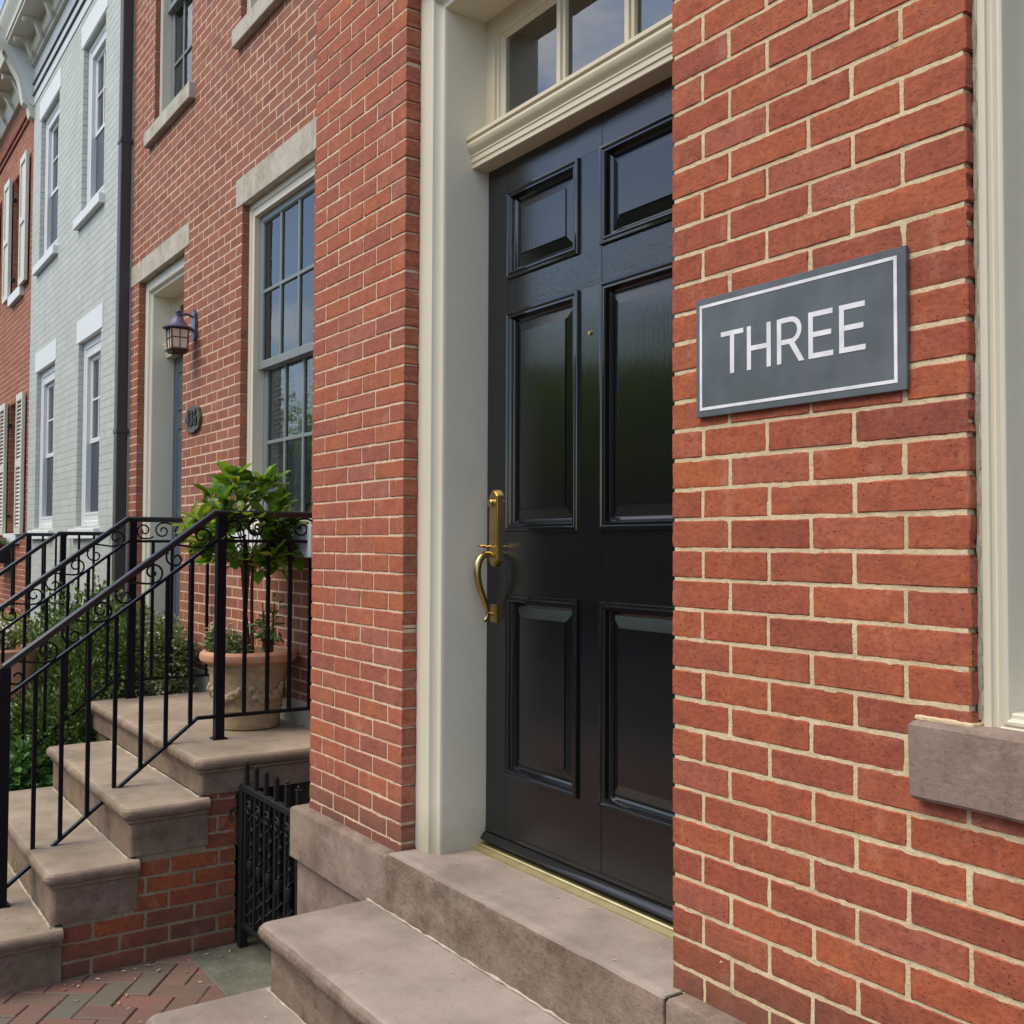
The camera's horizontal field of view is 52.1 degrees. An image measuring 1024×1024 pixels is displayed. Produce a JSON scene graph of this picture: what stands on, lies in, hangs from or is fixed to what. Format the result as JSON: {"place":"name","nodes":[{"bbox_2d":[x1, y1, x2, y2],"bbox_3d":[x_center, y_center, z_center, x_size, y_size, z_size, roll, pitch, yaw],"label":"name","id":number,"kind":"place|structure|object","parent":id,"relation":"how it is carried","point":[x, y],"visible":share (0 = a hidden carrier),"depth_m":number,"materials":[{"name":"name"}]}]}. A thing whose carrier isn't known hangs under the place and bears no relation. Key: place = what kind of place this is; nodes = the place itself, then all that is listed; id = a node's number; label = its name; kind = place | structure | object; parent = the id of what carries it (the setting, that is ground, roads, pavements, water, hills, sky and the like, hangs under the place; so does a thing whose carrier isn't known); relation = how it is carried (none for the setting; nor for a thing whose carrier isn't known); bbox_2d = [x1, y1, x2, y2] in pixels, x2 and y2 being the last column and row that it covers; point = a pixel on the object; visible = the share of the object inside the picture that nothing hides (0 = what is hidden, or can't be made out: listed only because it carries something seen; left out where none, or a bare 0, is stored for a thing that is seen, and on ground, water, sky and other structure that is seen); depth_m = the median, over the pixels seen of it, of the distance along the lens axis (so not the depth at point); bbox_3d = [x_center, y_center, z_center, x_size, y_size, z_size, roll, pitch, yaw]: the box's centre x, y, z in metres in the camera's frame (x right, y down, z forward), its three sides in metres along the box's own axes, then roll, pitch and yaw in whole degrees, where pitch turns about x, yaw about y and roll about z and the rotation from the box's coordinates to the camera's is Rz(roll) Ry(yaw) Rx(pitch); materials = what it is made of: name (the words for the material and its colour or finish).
{"place":"outdoors","nodes":[
{"label":"outdoors","id":0,"kind":"place"},
{"bbox_2d":[0,610,55,692],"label":"flowering shrub","id":1,"kind":"object","parent":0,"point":[17,623],"visible":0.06,"depth_m":7.46,"materials":[{"name":"plant"}]},
{"bbox_2d":[0,876,290,1023],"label":"brick paving","id":2,"kind":"structure","parent":0,"point":[150,991],"depth_m":4.03,"materials":[{"name":"red brick"}]},
{"bbox_2d":[10,692,53,780],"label":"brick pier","id":3,"kind":"structure","parent":2,"relation":"on","point":[27,728],"depth_m":6.44,"materials":[{"name":"brick"}]},
{"bbox_2d":[0,645,38,700],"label":"clay jar","id":4,"kind":"object","parent":3,"relation":"on","point":[31,669],"visible":0.4,"depth_m":6.51,"materials":[{"name":"ceramic"}]},
{"bbox_2d":[0,614,34,649],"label":"flowering plant","id":5,"kind":"object","parent":4,"relation":"in","point":[8,641],"visible":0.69,"depth_m":6.57,"materials":[{"name":"white plant"}]},
{"bbox_2d":[9,728,67,790],"bbox_3d":[-2.929,1.570,5.987,0.929,0.747,1.025,1,-2,-34],"label":"leafy shrub","id":6,"kind":"object","parent":2,"relation":"on","point":[19,769],"visible":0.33,"depth_m":5.84,"materials":[{"name":"green plant"}]},
{"bbox_2d":[0,692,310,995],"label":"stone stoop","id":7,"kind":"object","parent":2,"relation":"on","point":[141,870],"visible":0.91,"depth_m":4.47,"materials":[{"name":"stone"}]},
{"bbox_2d":[0,516,208,762],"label":"iron railing","id":8,"kind":"object","parent":7,"relation":"on","point":[132,541],"visible":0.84,"depth_m":6.16,"materials":[{"name":"black metal"}]},
{"bbox_2d":[0,510,312,908],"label":"iron railing","id":9,"kind":"object","parent":7,"relation":"on","point":[218,716],"visible":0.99,"depth_m":4.77,"materials":[{"name":"black metal"}]},
{"bbox_2d":[199,645,296,730],"bbox_3d":[-1.330,0.885,5.279,0.481,0.384,0.481,1,-2,-34],"label":"flower pot","id":10,"kind":"object","parent":7,"relation":"on","point":[255,685],"visible":0.73,"depth_m":5.12,"materials":[{"name":"ceramic"}]},
{"bbox_2d":[204,622,231,644],"bbox_3d":[-1.492,0.640,5.308,0.169,0.183,0.151,0,-2,14],"label":"flower cluster","id":11,"kind":"object","parent":10,"relation":"in","point":[212,626],"visible":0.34,"depth_m":5.29,"materials":[{"name":"white plant"}]},
{"bbox_2d":[199,629,252,653],"bbox_3d":[-1.433,0.689,5.272,0.254,0.246,0.323,1,-2,-34],"label":"flowering plant","id":12,"kind":"object","parent":10,"relation":"in","point":[234,646],"visible":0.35,"depth_m":5.24,"materials":[{"name":"green plant"}]},
{"bbox_2d":[171,461,308,652],"bbox_3d":[-1.403,0.242,5.270,0.651,1.001,0.691,1,-2,-34],"label":"potted tree","id":13,"kind":"object","parent":10,"relation":"in","point":[247,486],"visible":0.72,"depth_m":5.16,"materials":[{"name":"green plant"}]},
{"bbox_2d":[247,592,286,652],"bbox_3d":[-1.228,0.587,5.242,0.178,0.374,0.203,1,-2,-34],"label":"trailing plant","id":14,"kind":"object","parent":10,"relation":"in","point":[261,624],"visible":0.7,"depth_m":5.23,"materials":[{"name":"green plant"}]},
{"bbox_2d":[4,729,659,1021],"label":"fallen petals","id":15,"kind":"object","parent":2,"relation":"on","point":[229,950],"visible":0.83,"depth_m":4.17,"materials":[{"name":"plant"}]},
{"bbox_2d":[188,933,270,995],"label":"bluestone path","id":16,"kind":"structure","parent":0,"point":[243,970],"depth_m":4.31,"materials":[{"name":"grey stone"}]},
{"bbox_2d":[229,761,302,951],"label":"iron gate","id":17,"kind":"structure","parent":16,"relation":"on","point":[246,922],"depth_m":4.36,"materials":[{"name":"black metal"}]},
{"bbox_2d":[234,855,294,916],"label":"sidewalk","id":18,"kind":"structure","parent":0,"point":[292,903],"depth_m":5.26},
{"bbox_2d":[0,0,135,695],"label":"painted brick house","id":19,"kind":"structure","parent":18,"relation":"on","point":[71,64],"depth_m":9.83,"materials":[{"name":"white paint"}]},
{"bbox_2d":[39,364,54,527],"bbox_3d":[-4.837,-0.667,11.075,0.120,1.730,0.960,1,-2,-34],"label":"window","id":20,"kind":"structure","parent":19,"relation":"in","point":[48,376],"depth_m":11.32,"materials":[{"name":"white paint"}]},
{"bbox_2d":[44,99,59,253],"bbox_3d":[-4.826,-3.516,11.164,0.120,1.630,0.960,1,-2,-34],"label":"window","id":21,"kind":"structure","parent":19,"relation":"in","point":[52,123],"depth_m":11.41,"materials":[{"name":"white paint"}]},
{"bbox_2d":[81,333,100,525],"bbox_3d":[-3.712,-0.714,9.434,0.120,1.730,0.860,1,-2,-34],"label":"window","id":22,"kind":"structure","parent":19,"relation":"in","point":[92,349],"depth_m":9.63,"materials":[{"name":"white paint"}]},
{"bbox_2d":[86,22,105,205],"bbox_3d":[-3.700,-3.563,9.524,0.120,1.630,0.860,1,-2,-34],"label":"window","id":23,"kind":"structure","parent":19,"relation":"in","point":[97,52],"depth_m":9.72,"materials":[{"name":"white paint"}]},
{"bbox_2d":[124,0,317,884],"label":"brick house","id":24,"kind":"structure","parent":18,"relation":"on","point":[224,196],"depth_m":6.47,"materials":[{"name":"brick"}]},
{"bbox_2d":[159,0,192,114],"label":"window","id":25,"kind":"structure","parent":24,"relation":"in","point":[170,9],"depth_m":7.81,"materials":[{"name":"beige paint"}]},
{"bbox_2d":[172,355,182,658],"bbox_3d":[-2.346,-0.018,7.686,0.053,2.360,0.892,1,-2,-34],"label":"front door","id":26,"kind":"structure","parent":24,"relation":"in","point":[178,362],"depth_m":7.94,"materials":[{"name":"blue paint"}]},
{"bbox_2d":[173,292,183,316],"bbox_3d":[-2.348,-1.469,7.727,0.042,0.382,0.896,1,-2,-34],"label":"transom window","id":27,"kind":"structure","parent":24,"relation":"in","point":[178,301],"depth_m":8.03,"materials":[{"name":"beige paint"}]},
{"bbox_2d":[162,310,197,355],"bbox_3d":[-2.168,-1.176,6.819,0.216,0.309,0.194,1,-2,-34],"label":"wall lantern","id":28,"kind":"object","parent":24,"relation":"attached to","point":[177,328],"depth_m":6.78,"materials":[{"name":"metal"}]},
{"bbox_2d":[184,405,201,432],"bbox_3d":[-2.092,-0.609,6.855,0.025,0.178,0.315,1,-2,-34],"label":"number plaque","id":29,"kind":"object","parent":24,"relation":"attached to","point":[193,419],"visible":1,"depth_m":6.83,"materials":[{"name":"grey metal"}]},
{"bbox_2d":[247,0,257,12],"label":"window","id":30,"kind":"structure","parent":24,"relation":"in","point":[250,3],"depth_m":6.29,"materials":[{"name":"beige paint"}]},
{"bbox_2d":[246,158,314,526],"bbox_3d":[-1.197,-0.869,5.817,0.179,1.928,1.045,1,-2,-34],"label":"window","id":31,"kind":"structure","parent":24,"relation":"in","point":[285,201],"depth_m":6.03,"materials":[{"name":"beige paint"}]},
{"bbox_2d":[145,900,563,1023],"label":"stone stoop","id":32,"kind":"object","parent":18,"relation":"on","point":[321,959],"visible":1,"depth_m":2.89,"materials":[{"name":"stone"}]},
{"bbox_2d":[290,0,1023,1023],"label":"brick house","id":33,"kind":"structure","parent":18,"relation":"on","point":[614,640],"depth_m":2.56,"materials":[{"name":"brick"}]},
{"bbox_2d":[486,0,637,124],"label":"transom window","id":34,"kind":"structure","parent":33,"relation":"in","point":[519,15],"depth_m":3.31,"materials":[{"name":"beige paint"}]},
{"bbox_2d":[473,76,674,921],"bbox_3d":[0.197,-0.070,2.937,0.129,2.194,1.033,1,-2,-34],"label":"front door","id":35,"kind":"structure","parent":33,"relation":"in","point":[580,696],"depth_m":2.95,"materials":[{"name":"black paint"}]},
{"bbox_2d":[696,245,909,417],"bbox_3d":[0.544,-0.334,2.037,0.011,0.253,0.515,1,-2,-34],"label":"house sign","id":36,"kind":"object","parent":33,"relation":"attached to","point":[838,331],"visible":1,"depth_m":2.00,"materials":[{"name":"metal"}]},
{"bbox_2d":[972,0,1023,731],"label":"window","id":37,"kind":"structure","parent":33,"relation":"in","point":[997,25],"depth_m":1.73,"materials":[{"name":"beige paint"}]},
{"bbox_3d":[-4.351,1.619,8.795,1.463,0.761,1.671,1,-2,-34],"label":"stone stoop","id":38,"kind":"object","parent":18,"relation":"on","visible":0},
{"bbox_2d":[0,533,67,626],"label":"iron railing","id":39,"kind":"object","parent":38,"relation":"on","point":[28,536],"visible":0.32,"depth_m":9.64,"materials":[{"name":"black metal"}]},
{"bbox_2d":[0,531,103,623],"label":"iron railing","id":40,"kind":"object","parent":38,"relation":"on","point":[63,541],"visible":0.4,"depth_m":8.39,"materials":[{"name":"black metal"}]},
{"bbox_2d":[234,844,294,896],"bbox_3d":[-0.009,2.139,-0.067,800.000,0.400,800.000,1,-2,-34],"label":"ground","id":41,"kind":"structure","parent":0,"point":[271,871],"depth_m":6.18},
{"bbox_2d":[0,55,33,623],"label":"brick house","id":42,"kind":"structure","parent":41,"relation":"on","point":[16,164],"depth_m":12.69,"materials":[{"name":"red brick"}]},
{"bbox_2d":[0,535,9,562],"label":"window box","id":43,"kind":"object","parent":42,"relation":"attached to","point":[5,556],"visible":0.79,"depth_m":12.29,"materials":[{"name":"black paint"}]},
{"bbox_2d":[18,406,20,522],"bbox_3d":[-5.824,-0.533,12.608,0.120,1.590,0.750,1,-2,-34],"label":"window","id":44,"kind":"structure","parent":42,"relation":"in","point":[20,406],"depth_m":12.84,"materials":[{"name":"white paint"}]},
{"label":"planting bed","id":45,"kind":"structure","parent":0,"visible":0},
{"bbox_2d":[13,599,112,741],"bbox_3d":[-3.507,1.320,7.859,1.149,1.340,1.653,1,-2,-34],"label":"boxwood shrub","id":46,"kind":"object","parent":45,"relation":"on","point":[48,627],"depth_m":7.84,"materials":[{"name":"green plant"}]},
{"bbox_2d":[90,572,106,606],"bbox_3d":[-3.197,0.674,8.134,0.123,0.422,0.745,1,-2,-34],"label":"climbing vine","id":47,"kind":"object","parent":46,"relation":"attached to","point":[91,590],"visible":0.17,"depth_m":8.26,"materials":[{"name":"green plant"}]},
{"bbox_2d":[9,678,120,790],"bbox_3d":[-2.734,1.443,6.311,0.785,0.922,0.973,1,-2,-34],"label":"boxwood shrub","id":48,"kind":"object","parent":45,"relation":"on","point":[79,734],"visible":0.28,"depth_m":6.19,"materials":[{"name":"green plant"}]},
{"bbox_2d":[9,575,175,752],"bbox_3d":[-2.873,1.188,6.937,1.166,1.535,1.789,1,-2,-34],"label":"boxwood shrub","id":49,"kind":"object","parent":45,"relation":"on","point":[76,665],"visible":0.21,"depth_m":6.75,"materials":[{"name":"green plant"}]},
{"bbox_2d":[137,611,200,695],"bbox_3d":[-2.138,0.945,6.573,0.363,0.655,0.588,1,-2,-34],"label":"white flower bush","id":50,"kind":"object","parent":45,"relation":"in","point":[180,652],"visible":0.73,"depth_m":6.51,"materials":[{"name":"green plant"}]}
]}

